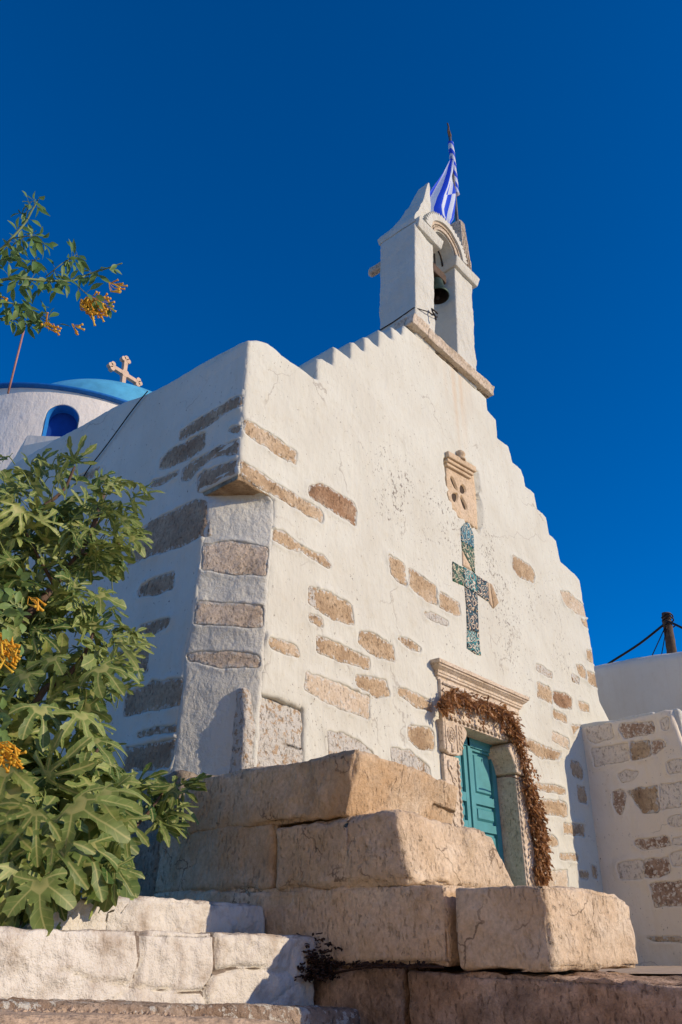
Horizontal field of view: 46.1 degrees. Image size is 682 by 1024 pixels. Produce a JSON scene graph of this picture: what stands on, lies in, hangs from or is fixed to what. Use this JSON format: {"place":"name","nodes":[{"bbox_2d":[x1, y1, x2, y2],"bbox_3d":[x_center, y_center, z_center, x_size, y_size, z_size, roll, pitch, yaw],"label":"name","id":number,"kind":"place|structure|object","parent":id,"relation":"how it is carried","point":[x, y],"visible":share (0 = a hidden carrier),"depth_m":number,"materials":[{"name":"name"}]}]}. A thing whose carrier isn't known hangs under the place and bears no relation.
{"place":"outdoors","nodes":[
{"label":"outdoors","id":0,"kind":"place"},
{"bbox_2d":[0,1009,289,1023],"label":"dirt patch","id":1,"kind":"object","parent":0,"point":[7,1016],"visible":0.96,"depth_m":2.33,"materials":[{"name":"brown soil"}]},
{"bbox_2d":[0,1005,235,1017],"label":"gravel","id":2,"kind":"structure","parent":1,"relation":"on","point":[72,1009],"depth_m":2.79,"materials":[{"name":"grey gravel"}]},
{"bbox_2d":[0,997,359,1023],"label":"lowest step","id":3,"kind":"object","parent":1,"relation":"on","point":[308,1014],"visible":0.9,"depth_m":3.36,"materials":[{"name":"stone"}]},
{"bbox_2d":[0,0,681,665],"label":"sky","id":4,"kind":"structure","parent":0,"point":[245,164],"materials":[{"name":"blue"}]},
{"bbox_2d":[598,966,681,973],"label":"terrace paving","id":5,"kind":"structure","parent":0,"point":[657,970],"depth_m":5.40,"materials":[{"name":"stone"}]},
{"bbox_2d":[0,183,608,891],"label":"chapel","id":6,"kind":"structure","parent":5,"relation":"on","point":[354,545],"depth_m":8.18,"materials":[{"name":"white paint"}]},
{"bbox_2d":[0,356,151,469],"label":"domed church","id":7,"kind":"structure","parent":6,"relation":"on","point":[60,408],"depth_m":15.56,"materials":[{"name":"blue paint"}]},
{"bbox_2d":[7,331,24,393],"bbox_3d":[-6.170,-2.906,15.237,0.038,1.617,0.040,-9,-30,16],"label":"thin pole","id":8,"kind":"object","parent":7,"relation":"on","point":[15,363],"visible":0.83,"depth_m":15.18,"materials":[{"name":"white metal"}]},
{"bbox_2d":[84,391,147,475],"bbox_3d":[-2.456,-0.843,8.713,1.012,0.682,0.014,-23,-36,35],"label":"cable","id":9,"kind":"object","parent":6,"relation":"attached to","point":[116,431],"visible":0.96,"depth_m":8.71,"materials":[{"name":"rubber"}]},
{"bbox_2d":[379,307,437,330],"bbox_3d":[0.941,-2.726,11.004,0.830,0.267,0.405,0,-29,0],"label":"tie wire","id":10,"kind":"object","parent":6,"relation":"attached to","point":[433,314],"visible":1,"depth_m":10.99,"materials":[{"name":"metal"}]},
{"bbox_2d":[433,251,449,304],"bbox_3d":[1.393,-3.595,12.022,0.418,1.025,0.348,5,-30,-9],"label":"bell","id":11,"kind":"object","parent":6,"relation":"hanging from","point":[441,294],"visible":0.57,"depth_m":11.91,"materials":[{"name":"green metal"}]},
{"bbox_2d":[430,141,459,223],"bbox_3d":[1.729,-5.691,13.700,0.238,2.848,1.026,-23,-36,35],"label":"flag","id":12,"kind":"object","parent":6,"relation":"attached to","point":[444,193],"visible":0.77,"depth_m":13.64,"materials":[{"name":"fabric"}]},
{"bbox_2d":[447,123,457,221],"bbox_3d":[1.983,-5.578,13.998,0.061,3.814,0.140,-23,-36,35],"label":"flagpole","id":13,"kind":"object","parent":6,"relation":"on","point":[453,176],"visible":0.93,"depth_m":14.13,"materials":[{"name":"grey metal"}]},
{"bbox_2d":[443,450,477,528],"bbox_3d":[1.520,-0.321,10.231,0.266,1.000,0.745,-23,-36,35],"label":"window slab","id":14,"kind":"structure","parent":6,"relation":"in","point":[459,478],"depth_m":10.20,"materials":[{"name":"stone"}]},
{"bbox_2d":[454,737,504,865],"bbox_3d":[1.361,3.406,8.230,0.080,2.180,1.100,-23,-36,35],"label":"door","id":15,"kind":"structure","parent":6,"relation":"in","point":[480,804],"depth_m":8.61,"materials":[{"name":"teal paint"}]},
{"bbox_2d":[434,686,553,886],"bbox_3d":[1.607,2.861,8.275,0.263,1.999,2.045,-23,-36,35],"label":"garland","id":16,"kind":"object","parent":6,"relation":"attached to","point":[542,871],"visible":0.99,"depth_m":8.65,"materials":[{"name":"brown plant"}]},
{"bbox_2d":[581,709,681,975],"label":"garden wall","id":17,"kind":"structure","parent":5,"relation":"on","point":[634,766],"depth_m":9.64,"materials":[{"name":"paint"}]},
{"bbox_2d":[594,652,681,720],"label":"house","id":18,"kind":"structure","parent":5,"relation":"on","point":[637,686],"depth_m":13.16,"materials":[{"name":"white paint"}]},
{"bbox_2d":[661,612,676,652],"bbox_3d":[5.556,2.216,13.513,0.282,1.092,0.206,-23,-36,35],"label":"wooden post","id":19,"kind":"object","parent":18,"relation":"on","point":[670,643],"visible":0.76,"depth_m":13.53,"materials":[{"name":"brown wood"}]},
{"bbox_2d":[607,624,662,663],"bbox_3d":[5.001,2.400,13.939,1.439,0.612,0.072,-24,-37,36],"label":"power cable","id":20,"kind":"object","parent":19,"relation":"attached to","point":[638,644],"visible":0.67,"depth_m":13.87,"materials":[{"name":"rubber"}]},
{"bbox_2d":[652,625,665,654],"bbox_3d":[5.395,2.195,13.607,0.016,0.464,0.406,19,-34,-30],"label":"guy wire","id":21,"kind":"object","parent":19,"relation":"attached to","point":[659,640],"visible":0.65,"depth_m":13.60,"materials":[{"name":"metal"}]},
{"bbox_2d":[666,620,681,628],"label":"power cable","id":22,"kind":"object","parent":19,"relation":"attached to","point":[673,623],"visible":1,"depth_m":13.36,"materials":[{"name":"rubber"}]},
{"label":"ground","id":23,"kind":"structure","parent":0,"visible":0},
{"bbox_2d":[80,770,197,897],"bbox_3d":[-2.474,3.154,6.530,3.875,1.521,0.642,-23,-36,35],"label":"plinth stone","id":24,"kind":"object","parent":23,"relation":"on","point":[146,860],"visible":0.07,"depth_m":5.43,"materials":[{"name":"grey stone"}]},
{"bbox_2d":[18,896,264,933],"bbox_3d":[-1.237,2.236,4.228,0.929,0.360,1.534,-23,-36,35],"label":"white step","id":25,"kind":"object","parent":23,"relation":"on","point":[141,913],"visible":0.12,"depth_m":4.05,"materials":[{"name":"white stone"}]},
{"bbox_2d":[0,926,315,1005],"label":"white step","id":26,"kind":"object","parent":23,"relation":"on","point":[185,967],"visible":0.81,"depth_m":3.50,"materials":[{"name":"white stone"}]},
{"bbox_2d":[313,963,437,1023],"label":"curb stone","id":27,"kind":"object","parent":23,"relation":"on","point":[376,996],"visible":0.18,"depth_m":3.96,"materials":[{"name":"brown stone"}]},
{"bbox_2d":[294,933,443,982],"bbox_3d":[0.103,2.210,3.978,0.914,0.231,0.259,-23,-36,35],"label":"dry weed","id":28,"kind":"object","parent":27,"relation":"on","point":[320,970],"visible":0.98,"depth_m":4.07,"materials":[{"name":"black plant"}]},
{"bbox_2d":[408,966,681,1023],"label":"curb stone","id":29,"kind":"object","parent":23,"relation":"on","point":[453,995],"visible":1,"depth_m":3.49,"materials":[{"name":"brown stone"}]},
{"bbox_2d":[154,885,473,967],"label":"stone block","id":30,"kind":"structure","parent":29,"relation":"on","point":[412,924],"depth_m":4.12,"materials":[{"name":"beige stone"}]},
{"bbox_2d":[155,823,290,892],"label":"stone block","id":31,"kind":"structure","parent":30,"relation":"on","point":[229,858],"depth_m":4.96,"materials":[{"name":"beige stone"}]},
{"bbox_2d":[276,809,513,889],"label":"stone block","id":32,"kind":"structure","parent":30,"relation":"on","point":[390,848],"depth_m":4.38,"materials":[{"name":"beige stone"}]},
{"bbox_2d":[182,749,457,834],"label":"stone block","id":33,"kind":"structure","parent":32,"relation":"on","point":[334,786],"depth_m":4.83,"materials":[{"name":"beige stone"}]},
{"bbox_2d":[456,885,637,972],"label":"stone block","id":34,"kind":"structure","parent":29,"relation":"on","point":[542,929],"depth_m":3.69,"materials":[{"name":"beige stone"}]},
{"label":"planting bed","id":35,"kind":"structure","parent":0,"visible":0},
{"bbox_2d":[0,191,127,772],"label":"tree tobacco","id":36,"kind":"object","parent":35,"relation":"on","point":[90,305],"visible":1,"depth_m":4.74,"materials":[{"name":"green plant"}]},
{"bbox_2d":[0,435,211,935],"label":"fig tree","id":37,"kind":"object","parent":35,"relation":"on","point":[65,838],"visible":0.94,"depth_m":4.36,"materials":[{"name":"green plant"}]}
]}

